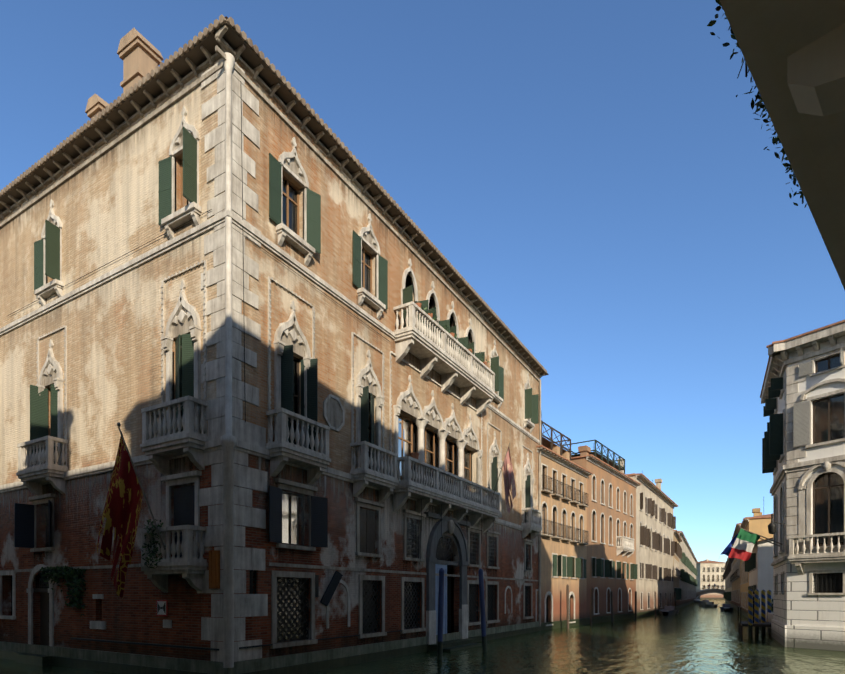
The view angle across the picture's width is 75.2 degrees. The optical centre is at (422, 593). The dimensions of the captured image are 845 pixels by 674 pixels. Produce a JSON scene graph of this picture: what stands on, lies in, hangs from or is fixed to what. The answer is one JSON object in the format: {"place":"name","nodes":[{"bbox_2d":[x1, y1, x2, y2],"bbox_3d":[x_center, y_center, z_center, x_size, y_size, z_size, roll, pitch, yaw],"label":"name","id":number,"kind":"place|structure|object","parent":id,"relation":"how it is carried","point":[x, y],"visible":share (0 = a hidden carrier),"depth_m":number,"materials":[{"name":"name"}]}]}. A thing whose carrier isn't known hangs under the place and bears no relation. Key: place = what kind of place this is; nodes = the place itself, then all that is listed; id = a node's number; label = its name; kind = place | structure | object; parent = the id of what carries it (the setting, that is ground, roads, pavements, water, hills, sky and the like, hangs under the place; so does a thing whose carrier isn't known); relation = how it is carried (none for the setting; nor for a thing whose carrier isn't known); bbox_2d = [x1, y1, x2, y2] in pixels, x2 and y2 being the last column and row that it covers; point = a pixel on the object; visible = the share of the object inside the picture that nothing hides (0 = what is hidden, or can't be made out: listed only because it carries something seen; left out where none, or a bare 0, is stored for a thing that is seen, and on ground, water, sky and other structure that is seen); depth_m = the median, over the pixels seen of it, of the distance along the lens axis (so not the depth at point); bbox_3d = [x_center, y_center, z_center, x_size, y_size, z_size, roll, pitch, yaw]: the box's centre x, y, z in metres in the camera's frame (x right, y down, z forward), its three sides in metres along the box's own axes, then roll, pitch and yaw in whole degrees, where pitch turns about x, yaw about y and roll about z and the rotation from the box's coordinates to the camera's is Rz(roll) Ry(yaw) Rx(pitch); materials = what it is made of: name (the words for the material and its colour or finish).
{"place":"outdoors","nodes":[
{"label":"outdoors","id":0,"kind":"place"},
{"bbox_2d":[0,599,844,673],"bbox_3d":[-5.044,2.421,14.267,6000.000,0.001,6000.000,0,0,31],"label":"canal water","id":1,"kind":"structure","parent":0,"point":[693,638],"depth_m":21.77,"materials":[{"name":"green liquid"}]},
{"bbox_2d":[0,14,548,673],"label":"palazzo","id":2,"kind":"structure","parent":1,"relation":"on","point":[246,310],"depth_m":17.37,"materials":[{"name":"brick"}]},
{"bbox_2d":[97,434,142,597],"bbox_3d":[-7.997,-2.016,14.436,1.240,4.363,0.850,0,0,31],"label":"flag","id":3,"kind":"object","parent":2,"relation":"attached to","point":[121,511],"visible":0.96,"depth_m":14.43,"materials":[{"name":"red fabric"}]},
{"bbox_2d":[11,105,538,642],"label":"palazzo windows","id":4,"kind":"structure","parent":2,"relation":"in","point":[286,509],"depth_m":18.25,"materials":[{"name":"white stone"}]},
{"bbox_2d":[502,448,515,513],"bbox_3d":[4.177,-5.398,26.385,0.470,3.375,0.507,0,0,-33],"label":"flag","id":5,"kind":"object","parent":2,"relation":"attached to","point":[508,475],"visible":1,"depth_m":26.32,"materials":[{"name":"red fabric"}]},
{"bbox_2d":[437,568,444,659],"bbox_3d":[0.661,1.091,20.132,0.210,4.060,0.200,2,1,31],"label":"mooring pole","id":6,"kind":"object","parent":1,"relation":"on","point":[440,616],"visible":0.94,"depth_m":20.05,"materials":[{"name":"wood"}]},
{"bbox_2d":[478,568,486,651],"bbox_3d":[2.499,1.045,22.634,0.210,4.159,0.413,0,0,68],"label":"mooring pole","id":7,"kind":"object","parent":1,"relation":"on","point":[482,611],"visible":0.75,"depth_m":22.55,"materials":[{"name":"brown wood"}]},
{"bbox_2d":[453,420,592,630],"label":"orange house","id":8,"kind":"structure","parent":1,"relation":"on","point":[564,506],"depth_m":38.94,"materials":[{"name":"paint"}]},
{"bbox_2d":[566,584,568,628],"bbox_3d":[10.022,1.243,37.810,0.186,3.760,0.338,0,0,4],"label":"mooring pole","id":9,"kind":"object","parent":1,"relation":"on","point":[567,593],"visible":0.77,"depth_m":37.76,"materials":[{"name":"brown wood"}]},
{"bbox_2d":[590,588,593,625],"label":"mooring pole","id":10,"kind":"object","parent":1,"relation":"on","point":[591,609],"visible":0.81,"depth_m":41.24,"materials":[{"name":"brown wood"}]},
{"bbox_2d":[563,440,640,623],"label":"ochre house","id":11,"kind":"structure","parent":1,"relation":"on","point":[611,528],"depth_m":47.97,"materials":[{"name":"paint"}]},
{"bbox_2d":[610,591,613,621],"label":"mooring pole","id":12,"kind":"object","parent":1,"relation":"on","point":[612,616],"visible":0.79,"depth_m":45.88,"materials":[{"name":"brown wood"}]},
{"bbox_2d":[635,591,636,618],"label":"mooring pole","id":13,"kind":"object","parent":1,"relation":"on","point":[635,604],"visible":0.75,"depth_m":51.52,"materials":[{"name":"brown wood"}]},
{"bbox_2d":[618,458,677,617],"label":"cream house","id":14,"kind":"structure","parent":1,"relation":"on","point":[655,527],"depth_m":61.41,"materials":[{"name":"paint"}]},
{"bbox_2d":[654,591,656,615],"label":"mooring pole","id":15,"kind":"object","parent":1,"relation":"on","point":[655,603],"visible":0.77,"depth_m":59.16,"materials":[{"name":"brown wood"}]},
{"bbox_2d":[659,606,678,614],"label":"moored boat","id":16,"kind":"object","parent":1,"relation":"on","point":[670,610],"visible":0.92,"depth_m":63.49,"materials":[{"name":"grey"}]},
{"bbox_2d":[673,530,681,609],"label":"building","id":17,"kind":"structure","parent":1,"relation":"on","point":[677,539],"depth_m":79.02,"materials":[{"name":"paint"}]},
{"bbox_2d":[673,529,697,607],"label":"house","id":18,"kind":"structure","parent":1,"relation":"on","point":[688,561],"depth_m":111.90,"materials":[{"name":"paint"}]},
{"bbox_2d":[698,602,717,606],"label":"boat","id":19,"kind":"object","parent":1,"relation":"on","point":[707,604],"visible":0.83,"depth_m":98.52,"materials":[{"name":"grey wood"}]},
{"bbox_2d":[696,586,724,598],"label":"bridge","id":20,"kind":"structure","parent":1,"relation":"on","point":[699,592],"depth_m":173.31,"materials":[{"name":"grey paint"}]},
{"bbox_2d":[696,559,725,598],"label":"house","id":21,"kind":"structure","parent":1,"relation":"on","point":[710,572],"depth_m":232.78,"materials":[{"name":"paint"}]},
{"bbox_2d":[720,604,733,610],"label":"boat","id":22,"kind":"object","parent":1,"relation":"on","point":[726,607],"visible":0.83,"depth_m":77.72,"materials":[{"name":"blue"}]},
{"bbox_2d":[723,557,731,605],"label":"house","id":23,"kind":"structure","parent":1,"relation":"on","point":[727,577],"depth_m":121.42,"materials":[{"name":"paint"}]},
{"bbox_2d":[729,517,746,611],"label":"house","id":24,"kind":"structure","parent":1,"relation":"on","point":[736,581],"depth_m":80.61,"materials":[{"name":"paint"}]},
{"bbox_2d":[748,589,752,636],"bbox_3d":[18.326,1.441,30.638,0.231,3.360,0.220,0,0,31],"label":"striped pole","id":25,"kind":"object","parent":1,"relation":"on","point":[750,612],"visible":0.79,"depth_m":30.55,"materials":[{"name":"wood"}]},
{"bbox_2d":[738,508,772,617],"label":"house","id":26,"kind":"structure","parent":1,"relation":"on","point":[758,522],"depth_m":53.45,"materials":[{"name":"paint"}]},
{"bbox_2d":[738,606,772,635],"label":"jetty","id":27,"kind":"object","parent":1,"relation":"on","point":[741,624],"visible":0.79,"depth_m":31.70,"materials":[{"name":"brown wood"}]},
{"bbox_2d":[754,589,758,635],"bbox_3d":[19.276,1.441,31.620,0.231,3.360,0.220,0,0,31],"label":"striped pole","id":28,"kind":"object","parent":1,"relation":"on","point":[756,591],"visible":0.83,"depth_m":31.54,"materials":[{"name":"blue wood"}]},
{"bbox_2d":[745,538,772,621],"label":"building","id":29,"kind":"structure","parent":1,"relation":"on","point":[758,567],"depth_m":41.35,"materials":[{"name":"paint"}]},
{"bbox_2d":[761,590,765,633],"bbox_3d":[20.266,1.441,32.602,0.231,3.360,0.220,0,0,31],"label":"striped pole","id":30,"kind":"object","parent":1,"relation":"on","point":[763,608],"visible":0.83,"depth_m":32.54,"materials":[{"name":"blue wood"}]},
{"bbox_2d":[767,590,771,632],"bbox_3d":[21.241,1.441,33.584,0.231,3.360,0.220,0,0,31],"label":"striped pole","id":31,"kind":"object","parent":1,"relation":"on","point":[769,601],"visible":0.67,"depth_m":33.52,"materials":[{"name":"blue wood"}]},
{"bbox_2d":[719,0,844,289],"bbox_3d":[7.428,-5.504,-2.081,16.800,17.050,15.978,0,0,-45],"label":"roof overhang","id":32,"kind":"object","parent":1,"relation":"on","point":[793,52],"depth_m":3.80,"materials":[{"name":"stone"}]},
{"bbox_2d":[707,0,806,206],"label":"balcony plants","id":33,"kind":"object","parent":32,"relation":"attached to","point":[775,140],"visible":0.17,"depth_m":4.73,"materials":[{"name":"green plant"}]},
{"bbox_2d":[760,320,844,651],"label":"white palazzo","id":34,"kind":"structure","parent":1,"relation":"on","point":[802,395],"depth_m":23.96,"materials":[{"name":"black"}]},
{"bbox_2d":[721,532,738,555],"bbox_3d":[15.852,-2.487,27.460,1.664,1.342,0.377,0,0,27],"label":"flag","id":35,"kind":"object","parent":34,"relation":"attached to","point":[727,550],"visible":0.25,"depth_m":27.65,"materials":[{"name":"blue fabric"}]},
{"bbox_2d":[728,528,759,560],"bbox_3d":[15.503,-2.366,26.414,1.364,1.588,0.347,0,0,31],"label":"italian flag","id":36,"kind":"object","parent":34,"relation":"attached to","point":[743,545],"visible":0.96,"depth_m":26.45,"materials":[{"name":"fabric"}]},
{"bbox_2d":[739,528,781,546],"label":"white flag poles","id":37,"kind":"object","parent":34,"relation":"attached to","point":[765,538],"visible":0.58,"depth_m":26.35,"materials":[{"name":"white metal"}]},
{"bbox_2d":[0,0,844,561],"label":"sky","id":38,"kind":"structure","parent":0,"point":[596,172],"materials":[{"name":"blue"}]}
]}

